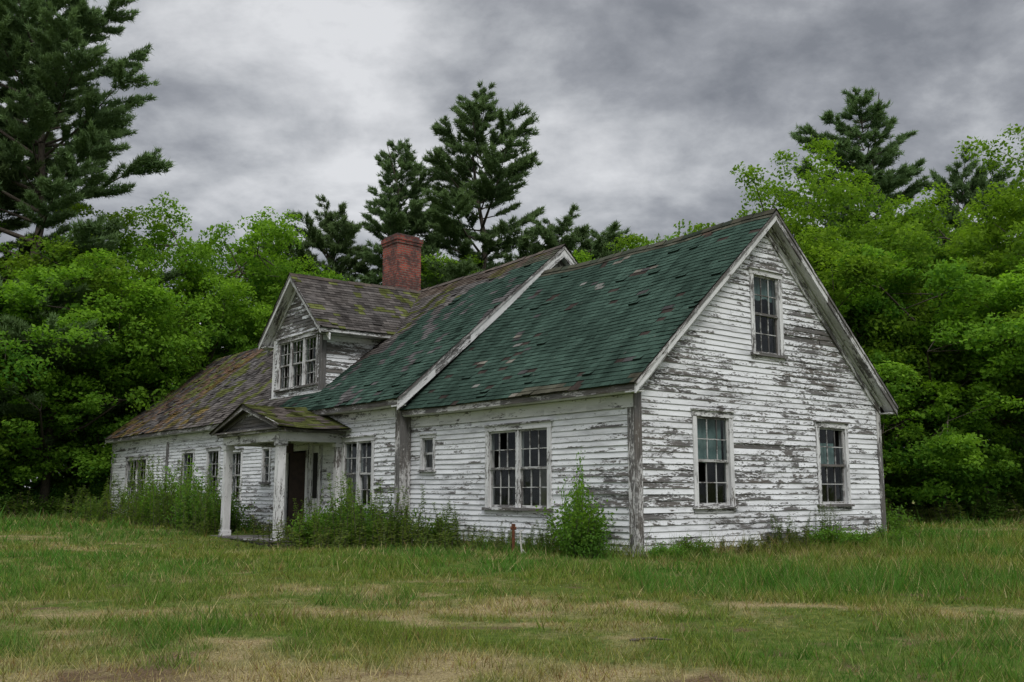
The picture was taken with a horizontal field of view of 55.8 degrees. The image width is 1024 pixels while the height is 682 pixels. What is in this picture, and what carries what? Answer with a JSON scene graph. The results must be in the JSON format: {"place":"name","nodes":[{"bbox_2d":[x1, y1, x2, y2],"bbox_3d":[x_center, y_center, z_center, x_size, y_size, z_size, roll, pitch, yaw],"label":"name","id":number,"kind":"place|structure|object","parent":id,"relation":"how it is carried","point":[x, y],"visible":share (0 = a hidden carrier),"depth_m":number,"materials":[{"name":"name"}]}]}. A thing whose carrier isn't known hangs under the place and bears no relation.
{"place":"outdoors","nodes":[
{"label":"outdoors","id":0,"kind":"place"},
{"bbox_2d":[0,492,1023,681],"bbox_3d":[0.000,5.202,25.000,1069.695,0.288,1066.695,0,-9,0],"label":"ground","id":1,"kind":"structure","parent":0,"point":[439,673],"depth_m":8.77,"materials":[{"name":"green plant"}]},
{"bbox_2d":[0,322,33,467],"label":"deciduous tree","id":2,"kind":"object","parent":1,"relation":"on","point":[2,439],"visible":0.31,"depth_m":42.94,"materials":[{"name":"green plant"}]},
{"bbox_2d":[0,485,43,515],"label":"wild shrub","id":3,"kind":"object","parent":1,"relation":"on","point":[5,498],"visible":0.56,"depth_m":43.43,"materials":[{"name":"green plant"}]},
{"bbox_2d":[0,221,64,398],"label":"deciduous tree","id":4,"kind":"object","parent":1,"relation":"on","point":[7,254],"visible":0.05,"depth_m":47.23,"materials":[{"name":"green plant"}]},
{"bbox_2d":[0,489,68,517],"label":"tall weed","id":5,"kind":"object","parent":1,"relation":"on","point":[14,506],"visible":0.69,"depth_m":42.45,"materials":[{"name":"green plant"}]},
{"bbox_2d":[11,490,73,516],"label":"wild shrub","id":6,"kind":"object","parent":1,"relation":"on","point":[45,507],"visible":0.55,"depth_m":43.57,"materials":[{"name":"green plant"}]},
{"bbox_2d":[0,0,114,363],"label":"white pine tree","id":7,"kind":"object","parent":1,"relation":"on","point":[9,174],"visible":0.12,"depth_m":51.35,"materials":[{"name":"green plant"}]},
{"bbox_2d":[0,356,137,499],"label":"deciduous tree","id":8,"kind":"object","parent":1,"relation":"on","point":[20,474],"visible":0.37,"depth_m":44.13,"materials":[{"name":"green plant"}]},
{"bbox_2d":[56,484,109,517],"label":"tall weed","id":9,"kind":"object","parent":1,"relation":"on","point":[74,498],"visible":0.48,"depth_m":42.04,"materials":[{"name":"green plant"}]},
{"bbox_2d":[62,491,121,520],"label":"tall weed","id":10,"kind":"object","parent":1,"relation":"on","point":[84,508],"visible":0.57,"depth_m":38.73,"materials":[{"name":"green plant"}]},
{"bbox_2d":[66,495,117,518],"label":"wild shrub","id":11,"kind":"object","parent":1,"relation":"on","point":[93,509],"visible":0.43,"depth_m":40.60,"materials":[{"name":"green plant"}]},
{"bbox_2d":[77,484,109,508],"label":"wild shrub","id":12,"kind":"object","parent":1,"relation":"on","point":[98,493],"visible":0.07,"depth_m":44.87,"materials":[{"name":"green plant"}]},
{"bbox_2d":[0,0,191,501],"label":"white pine tree","id":13,"kind":"object","parent":1,"relation":"on","point":[47,44],"visible":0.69,"depth_m":48.17,"materials":[{"name":"green plant"}]},
{"bbox_2d":[0,248,197,505],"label":"deciduous tree","id":14,"kind":"object","parent":1,"relation":"on","point":[82,314],"visible":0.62,"depth_m":43.86,"materials":[{"name":"green plant"}]},
{"bbox_2d":[69,475,140,520],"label":"tall weed","id":15,"kind":"object","parent":1,"relation":"on","point":[108,499],"visible":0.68,"depth_m":37.56,"materials":[{"name":"green plant"}]},
{"bbox_2d":[0,203,225,511],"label":"deciduous tree","id":16,"kind":"object","parent":1,"relation":"on","point":[93,286],"visible":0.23,"depth_m":46.60,"materials":[{"name":"green plant"}]},
{"bbox_2d":[102,488,154,523],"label":"tall weed","id":17,"kind":"object","parent":1,"relation":"on","point":[119,512],"visible":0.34,"depth_m":35.36,"materials":[{"name":"green plant"}]},
{"bbox_2d":[119,476,161,522],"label":"wild shrub","id":18,"kind":"object","parent":1,"relation":"on","point":[126,494],"visible":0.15,"depth_m":36.68,"materials":[{"name":"green plant"}]},
{"bbox_2d":[117,456,173,525],"bbox_3d":[-13.185,5.415,34.824,1.902,2.592,1.879,-4,-10,27],"label":"tall weed","id":19,"kind":"object","parent":1,"relation":"on","point":[136,513],"visible":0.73,"depth_m":34.42,"materials":[{"name":"green plant"}]},
{"bbox_2d":[141,472,177,525],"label":"tall weed","id":20,"kind":"object","parent":1,"relation":"on","point":[158,507],"visible":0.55,"depth_m":33.31,"materials":[{"name":"green plant"}]},
{"bbox_2d":[134,465,191,525],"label":"wild shrub","id":21,"kind":"object","parent":1,"relation":"on","point":[151,519],"visible":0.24,"depth_m":34.19,"materials":[{"name":"green plant"}]},
{"bbox_2d":[50,259,277,502],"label":"deciduous tree","id":22,"kind":"object","parent":1,"relation":"on","point":[172,338],"visible":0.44,"depth_m":46.72,"materials":[{"name":"green plant"}]},
{"bbox_2d":[33,191,307,441],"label":"deciduous tree","id":23,"kind":"object","parent":1,"relation":"on","point":[265,229],"visible":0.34,"depth_m":51.54,"materials":[{"name":"green plant"}]},
{"bbox_2d":[147,454,195,528],"bbox_3d":[-11.301,5.087,32.562,1.734,2.592,1.756,1,-9,-6],"label":"tall weed","id":24,"kind":"object","parent":1,"relation":"on","point":[152,514],"visible":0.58,"depth_m":32.28,"materials":[{"name":"green plant"}]},
{"bbox_2d":[161,478,221,529],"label":"wild shrub","id":25,"kind":"object","parent":1,"relation":"on","point":[190,512],"visible":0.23,"depth_m":30.66,"materials":[{"name":"green plant"}]},
{"bbox_2d":[163,515,221,535],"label":"tall weed","id":26,"kind":"object","parent":1,"relation":"on","point":[206,529],"visible":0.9,"depth_m":28.39,"materials":[{"name":"green plant"}]},
{"bbox_2d":[167,456,218,527],"bbox_3d":[-10.583,5.124,32.354,1.723,2.612,1.774,1,-9,-6],"label":"wild shrub","id":27,"kind":"object","parent":1,"relation":"on","point":[185,483],"visible":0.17,"depth_m":32.17,"materials":[{"name":"green plant"}]},
{"bbox_2d":[173,462,220,530],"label":"tall weed","id":28,"kind":"object","parent":1,"relation":"on","point":[184,502],"visible":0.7,"depth_m":30.46,"materials":[{"name":"green plant"}]},
{"bbox_2d":[193,474,242,533],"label":"tall weed","id":29,"kind":"object","parent":1,"relation":"on","point":[205,511],"visible":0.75,"depth_m":29.36,"materials":[{"name":"green plant"}]},
{"bbox_2d":[186,490,260,531],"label":"wild shrub","id":30,"kind":"object","parent":1,"relation":"on","point":[232,517],"visible":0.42,"depth_m":29.57,"materials":[{"name":"green plant"}]},
{"bbox_2d":[188,254,345,450],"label":"deciduous tree","id":31,"kind":"object","parent":1,"relation":"on","point":[274,287],"visible":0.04,"depth_m":54.26,"materials":[{"name":"green plant"}]},
{"bbox_2d":[219,226,322,350],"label":"deciduous tree","id":32,"kind":"object","parent":1,"relation":"on","point":[297,253],"visible":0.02,"depth_m":60.34,"materials":[{"name":"green plant"}]},
{"bbox_2d":[234,513,321,549],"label":"tall weed","id":33,"kind":"object","parent":1,"relation":"on","point":[272,538],"visible":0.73,"depth_m":23.95,"materials":[{"name":"green plant"}]},
{"bbox_2d":[239,264,348,344],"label":"deciduous tree","id":34,"kind":"object","parent":1,"relation":"on","point":[326,274],"visible":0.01,"depth_m":57.47,"materials":[{"name":"green plant"}]},
{"bbox_2d":[284,496,318,538],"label":"tall weed","id":35,"kind":"object","parent":1,"relation":"on","point":[294,510],"visible":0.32,"depth_m":25.22,"materials":[{"name":"green plant"}]},
{"bbox_2d":[284,505,330,546],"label":"wild shrub","id":36,"kind":"object","parent":1,"relation":"on","point":[308,525],"visible":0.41,"depth_m":24.31,"materials":[{"name":"green plant"}]},
{"bbox_2d":[277,516,379,550],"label":"tall weed","id":37,"kind":"object","parent":1,"relation":"on","point":[325,537],"visible":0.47,"depth_m":23.03,"materials":[{"name":"green plant"}]},
{"bbox_2d":[282,194,379,282],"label":"white pine tree","id":38,"kind":"object","parent":1,"relation":"on","point":[331,224],"visible":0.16,"depth_m":60.42,"materials":[{"name":"green plant"}]},
{"bbox_2d":[310,471,372,545],"bbox_3d":[-4.246,4.213,24.079,1.610,1.970,1.590,-3,-9,21],"label":"tall weed","id":39,"kind":"object","parent":1,"relation":"on","point":[333,503],"visible":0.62,"depth_m":23.77,"materials":[{"name":"green plant"}]},
{"bbox_2d":[320,482,364,541],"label":"wild shrub","id":40,"kind":"object","parent":1,"relation":"on","point":[342,507],"visible":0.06,"depth_m":24.78,"materials":[{"name":"green plant"}]},
{"bbox_2d":[300,494,387,545],"bbox_3d":[-4.209,4.537,24.487,1.837,1.599,2.313,-5,-10,28],"label":"wild shrub","id":41,"kind":"object","parent":1,"relation":"on","point":[344,501],"visible":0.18,"depth_m":24.24,"materials":[{"name":"green plant"}]},
{"bbox_2d":[290,520,399,551],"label":"tall weed","id":42,"kind":"object","parent":1,"relation":"on","point":[338,540],"visible":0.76,"depth_m":22.07,"materials":[{"name":"green plant"}]},
{"bbox_2d":[326,506,389,545],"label":"wild shrub","id":43,"kind":"object","parent":1,"relation":"on","point":[368,517],"visible":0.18,"depth_m":23.36,"materials":[{"name":"green plant"}]},
{"bbox_2d":[344,477,404,546],"bbox_3d":[-3.279,4.138,23.150,1.590,1.763,1.610,2,-9,-11],"label":"tall weed","id":44,"kind":"object","parent":1,"relation":"on","point":[360,511],"visible":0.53,"depth_m":22.91,"materials":[{"name":"green plant"}]},
{"bbox_2d":[368,483,428,547],"bbox_3d":[-2.683,4.066,22.379,1.463,1.555,1.445,4,-10,-24],"label":"tall weed","id":45,"kind":"object","parent":1,"relation":"on","point":[406,507],"visible":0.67,"depth_m":22.13,"materials":[{"name":"green plant"}]},
{"bbox_2d":[362,499,434,544],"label":"wild shrub","id":46,"kind":"object","parent":1,"relation":"on","point":[386,523],"visible":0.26,"depth_m":22.80,"materials":[{"name":"green plant"}]},
{"bbox_2d":[372,519,446,548],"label":"tall weed","id":47,"kind":"object","parent":1,"relation":"on","point":[389,535],"visible":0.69,"depth_m":21.47,"materials":[{"name":"green plant"}]},
{"bbox_2d":[338,138,481,289],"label":"white pine tree","id":48,"kind":"object","parent":1,"relation":"on","point":[391,219],"visible":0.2,"depth_m":61.03,"materials":[{"name":"green plant"}]},
{"bbox_2d":[377,510,454,547],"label":"tall weed","id":49,"kind":"object","parent":1,"relation":"on","point":[402,526],"visible":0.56,"depth_m":21.80,"materials":[{"name":"green plant"}]},
{"bbox_2d":[416,510,455,546],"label":"wild shrub","id":50,"kind":"object","parent":1,"relation":"on","point":[431,524],"visible":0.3,"depth_m":22.22,"materials":[{"name":"green plant"}]},
{"bbox_2d":[421,500,469,546],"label":"tall weed","id":51,"kind":"object","parent":1,"relation":"on","point":[450,523],"visible":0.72,"depth_m":21.86,"materials":[{"name":"green plant"}]},
{"bbox_2d":[415,523,487,549],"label":"tall weed","id":52,"kind":"object","parent":1,"relation":"on","point":[423,535],"visible":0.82,"depth_m":21.06,"materials":[{"name":"green plant"}]},
{"bbox_2d":[421,251,482,286],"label":"deciduous tree","id":53,"kind":"object","parent":1,"relation":"on","point":[442,259],"visible":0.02,"depth_m":56.80,"materials":[{"name":"green plant"}]},
{"bbox_2d":[405,80,546,288],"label":"white pine tree","id":54,"kind":"object","parent":1,"relation":"on","point":[465,196],"visible":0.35,"depth_m":60.94,"materials":[{"name":"green plant"}]},
{"bbox_2d":[450,528,511,547],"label":"tall weed","id":55,"kind":"object","parent":1,"relation":"on","point":[479,535],"visible":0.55,"depth_m":21.11,"materials":[{"name":"green plant"}]},
{"bbox_2d":[104,208,898,556],"bbox_3d":[-4.679,1.604,33.809,13.459,11.016,33.265,7,-11,-38],"label":"farmhouse","id":56,"kind":"object","parent":1,"relation":"on","point":[720,380],"visible":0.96,"depth_m":22.61,"materials":[{"name":"paint"}]},
{"bbox_2d":[124,455,160,502],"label":"wing double window","id":57,"kind":"structure","parent":56,"relation":"in","point":[136,459],"depth_m":41.73,"materials":[{"name":"paint"}]},
{"bbox_2d":[180,449,194,497],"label":"pantry window","id":58,"kind":"structure","parent":56,"relation":"in","point":[187,452],"depth_m":36.52,"materials":[{"name":"paint"}]},
{"bbox_2d":[205,446,220,503],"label":"kitchen window","id":59,"kind":"structure","parent":56,"relation":"in","point":[213,455],"depth_m":34.53,"materials":[{"name":"paint"}]},
{"bbox_2d":[231,447,250,502],"bbox_3d":[-9.001,4.551,32.702,0.849,1.838,1.150,7,-11,-38],"label":"kitchen small window","id":60,"kind":"structure","parent":56,"relation":"in","point":[237,467],"depth_m":32.74,"materials":[{"name":"paint"}]},
{"bbox_2d":[258,447,288,486],"bbox_3d":[-7.513,3.983,30.884,0.848,1.306,0.750,7,-11,-38],"label":"hall narrow window","id":61,"kind":"structure","parent":56,"relation":"in","point":[266,451],"depth_m":30.83,"materials":[{"name":"paint"}]},
{"bbox_2d":[273,328,318,394],"bbox_3d":[-6.558,0.721,30.966,0.866,1.821,3.020,7,-11,-38],"label":"dormer triple window","id":62,"kind":"structure","parent":56,"relation":"in","point":[297,355],"depth_m":31.12,"materials":[{"name":"paint"}]},
{"bbox_2d":[283,445,328,533],"bbox_3d":[-5.728,4.541,29.199,1.682,2.711,2.960,7,-11,-38],"label":"front doorway","id":63,"kind":"structure","parent":56,"relation":"in","point":[296,472],"depth_m":29.19,"materials":[{"name":"paint"}]},
{"bbox_2d":[339,434,375,511],"bbox_3d":[-3.880,3.597,26.239,0.853,2.029,1.850,7,-11,-38],"label":"parlour double window","id":64,"kind":"structure","parent":56,"relation":"in","point":[357,460],"depth_m":26.45,"materials":[{"name":"paint"}]},
{"bbox_2d":[417,433,436,474],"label":"annex small window","id":65,"kind":"structure","parent":56,"relation":"in","point":[427,440],"depth_m":24.13,"materials":[{"name":"paint"}]},
{"bbox_2d":[482,419,577,514],"bbox_3d":[0.390,2.809,21.359,0.858,1.987,2.400,7,-11,-38],"label":"annex front double window","id":66,"kind":"structure","parent":56,"relation":"in","point":[518,455],"depth_m":21.72,"materials":[{"name":"paint"}]},
{"bbox_2d":[690,408,738,512],"bbox_3d":[3.891,2.478,19.980,1.346,2.089,0.845,7,-11,-38],"label":"window","id":67,"kind":"structure","parent":56,"relation":"in","point":[712,431],"depth_m":19.98,"materials":[{"name":"paint"}]},
{"bbox_2d":[730,266,787,362],"bbox_3d":[5.407,-0.537,21.646,1.226,2.038,0.845,7,-11,-38],"label":"gable attic window","id":68,"kind":"structure","parent":56,"relation":"in","point":[766,304],"depth_m":21.62,"materials":[{"name":"paint"}]},
{"bbox_2d":[792,420,854,509],"bbox_3d":[7.161,2.899,22.509,1.356,2.026,0.845,7,-11,-38],"label":"gable right window","id":69,"kind":"structure","parent":56,"relation":"in","point":[832,446],"depth_m":22.53,"materials":[{"name":"paint"}]},
{"bbox_2d":[469,523,534,549],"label":"tall weed","id":70,"kind":"object","parent":1,"relation":"on","point":[502,538],"visible":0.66,"depth_m":20.35,"materials":[{"name":"green plant"}]},
{"bbox_2d":[6,322,1023,508],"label":"distant forest","id":71,"kind":"object","parent":1,"relation":"on","point":[82,482],"depth_m":62.99,"materials":[{"name":"green plant"}]},
{"bbox_2d":[497,532,558,551],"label":"tall weed","id":72,"kind":"object","parent":1,"relation":"on","point":[528,543],"visible":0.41,"depth_m":19.75,"materials":[{"name":"green plant"}]},
{"bbox_2d":[524,518,558,552],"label":"tall weed","id":73,"kind":"object","parent":1,"relation":"on","point":[546,539],"visible":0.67,"depth_m":19.21,"materials":[{"name":"green plant"}]},
{"bbox_2d":[511,202,625,262],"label":"white pine tree","id":74,"kind":"object","parent":1,"relation":"on","point":[578,234],"visible":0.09,"depth_m":58.58,"materials":[{"name":"green plant"}]},
{"bbox_2d":[535,476,617,556],"bbox_3d":[1.308,3.380,18.338,1.507,1.633,1.552,3,-9,-17],"label":"wild shrub","id":75,"kind":"object","parent":1,"relation":"on","point":[576,525],"visible":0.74,"depth_m":18.13,"materials":[{"name":"green plant"}]},
{"bbox_2d":[558,446,597,532],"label":"wild shrub","id":76,"kind":"object","parent":1,"relation":"on","point":[579,490],"visible":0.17,"depth_m":18.87,"materials":[{"name":"green plant"}]},
{"bbox_2d":[573,249,594,262],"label":"deciduous tree","id":77,"kind":"object","parent":1,"relation":"on","point":[582,254],"visible":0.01,"depth_m":56.49,"materials":[{"name":"green plant"}]},
{"bbox_2d":[552,507,616,558],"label":"wild shrub","id":78,"kind":"object","parent":1,"relation":"on","point":[600,546],"visible":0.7,"depth_m":17.84,"materials":[{"name":"green plant"}]},
{"bbox_2d":[576,226,631,262],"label":"white pine tree","id":79,"kind":"object","parent":1,"relation":"on","point":[590,242],"visible":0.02,"depth_m":59.63,"materials":[{"name":"green plant"}]},
{"bbox_2d":[642,541,689,558],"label":"wild shrub","id":80,"kind":"object","parent":1,"relation":"on","point":[662,549],"visible":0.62,"depth_m":17.76,"materials":[{"name":"green plant"}]},
{"bbox_2d":[671,534,721,556],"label":"wild shrub","id":81,"kind":"object","parent":1,"relation":"on","point":[690,545],"visible":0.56,"depth_m":18.33,"materials":[{"name":"green plant"}]},
{"bbox_2d":[718,534,784,555],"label":"tall weed","id":82,"kind":"object","parent":1,"relation":"on","point":[748,545],"visible":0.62,"depth_m":19.17,"materials":[{"name":"green plant"}]},
{"bbox_2d":[606,221,921,363],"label":"deciduous tree","id":83,"kind":"object","parent":1,"relation":"on","point":[633,238],"visible":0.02,"depth_m":46.91,"materials":[{"name":"green plant"}]},
{"bbox_2d":[770,515,810,549],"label":"tall weed","id":84,"kind":"object","parent":1,"relation":"on","point":[779,535],"visible":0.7,"depth_m":20.30,"materials":[{"name":"green plant"}]},
{"bbox_2d":[761,522,830,551],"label":"tall weed","id":85,"kind":"object","parent":1,"relation":"on","point":[801,537],"visible":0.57,"depth_m":19.98,"materials":[{"name":"green plant"}]},
{"bbox_2d":[673,134,972,381],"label":"deciduous tree","id":86,"kind":"object","parent":1,"relation":"on","point":[838,193],"visible":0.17,"depth_m":46.57,"materials":[{"name":"green plant"}]},
{"bbox_2d":[806,502,842,544],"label":"tall weed","id":87,"kind":"object","parent":1,"relation":"on","point":[825,521],"visible":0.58,"depth_m":21.09,"materials":[{"name":"green plant"}]},
{"bbox_2d":[808,522,857,546],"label":"wild shrub","id":88,"kind":"object","parent":1,"relation":"on","point":[821,533],"visible":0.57,"depth_m":20.71,"materials":[{"name":"green plant"}]},
{"bbox_2d":[833,526,877,546],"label":"wild shrub","id":89,"kind":"object","parent":1,"relation":"on","point":[859,536],"visible":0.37,"depth_m":20.88,"materials":[{"name":"green plant"}]},
{"bbox_2d":[794,224,941,453],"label":"deciduous tree","id":90,"kind":"object","parent":1,"relation":"on","point":[863,266],"visible":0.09,"depth_m":40.24,"materials":[{"name":"green plant"}]},
{"bbox_2d":[775,86,981,509],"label":"white pine tree","id":91,"kind":"object","parent":1,"relation":"on","point":[889,181],"visible":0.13,"depth_m":59.58,"materials":[{"name":"green plant"}]},
{"bbox_2d":[869,524,915,542],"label":"wild shrub","id":92,"kind":"object","parent":1,"relation":"on","point":[894,532],"visible":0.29,"depth_m":22.29,"materials":[{"name":"green plant"}]},
{"bbox_2d":[885,494,926,520],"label":"tall weed","id":93,"kind":"object","parent":1,"relation":"on","point":[903,507],"visible":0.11,"depth_m":37.89,"materials":[{"name":"green plant"}]},
{"bbox_2d":[885,499,929,537],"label":"wild shrub","id":94,"kind":"object","parent":1,"relation":"on","point":[892,521],"visible":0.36,"depth_m":24.27,"materials":[{"name":"green plant"}]},
{"bbox_2d":[815,182,1023,514],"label":"deciduous tree","id":95,"kind":"object","parent":1,"relation":"on","point":[913,245],"visible":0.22,"depth_m":43.08,"materials":[{"name":"green plant"}]},
{"bbox_2d":[818,231,1023,518],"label":"deciduous tree","id":96,"kind":"object","parent":1,"relation":"on","point":[950,277],"visible":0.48,"depth_m":39.14,"materials":[{"name":"green plant"}]},
{"bbox_2d":[887,496,979,522],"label":"tall weed","id":97,"kind":"object","parent":1,"relation":"on","point":[940,515],"visible":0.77,"depth_m":37.99,"materials":[{"name":"green plant"}]},
{"bbox_2d":[859,339,1023,518],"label":"deciduous tree","id":98,"kind":"object","parent":1,"relation":"on","point":[949,438],"visible":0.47,"depth_m":37.98,"materials":[{"name":"green plant"}]},
{"bbox_2d":[888,289,1023,508],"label":"deciduous tree","id":99,"kind":"object","parent":1,"relation":"on","point":[958,363],"visible":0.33,"depth_m":40.38,"materials":[{"name":"green plant"}]},
{"bbox_2d":[910,123,1023,390],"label":"deciduous tree","id":100,"kind":"object","parent":1,"relation":"on","point":[1010,204],"visible":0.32,"depth_m":42.53,"materials":[{"name":"green plant"}]},
{"bbox_2d":[918,144,1023,506],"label":"white pine tree","id":101,"kind":"object","parent":1,"relation":"on","point":[966,192],"visible":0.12,"depth_m":58.11,"materials":[{"name":"green plant"}]},
{"bbox_2d":[933,493,1022,520],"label":"wild shrub","id":102,"kind":"object","parent":1,"relation":"on","point":[984,510],"visible":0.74,"depth_m":39.07,"materials":[{"name":"green plant"}]},
{"bbox_2d":[977,493,1023,520],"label":"tall weed","id":103,"kind":"object","parent":1,"relation":"on","point":[1015,506],"visible":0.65,"depth_m":39.22,"materials":[{"name":"green plant"}]},
{"bbox_2d":[0,0,1023,487],"label":"sky","id":104,"kind":"structure","parent":0,"point":[646,110],"materials":[{"name":"grey"}]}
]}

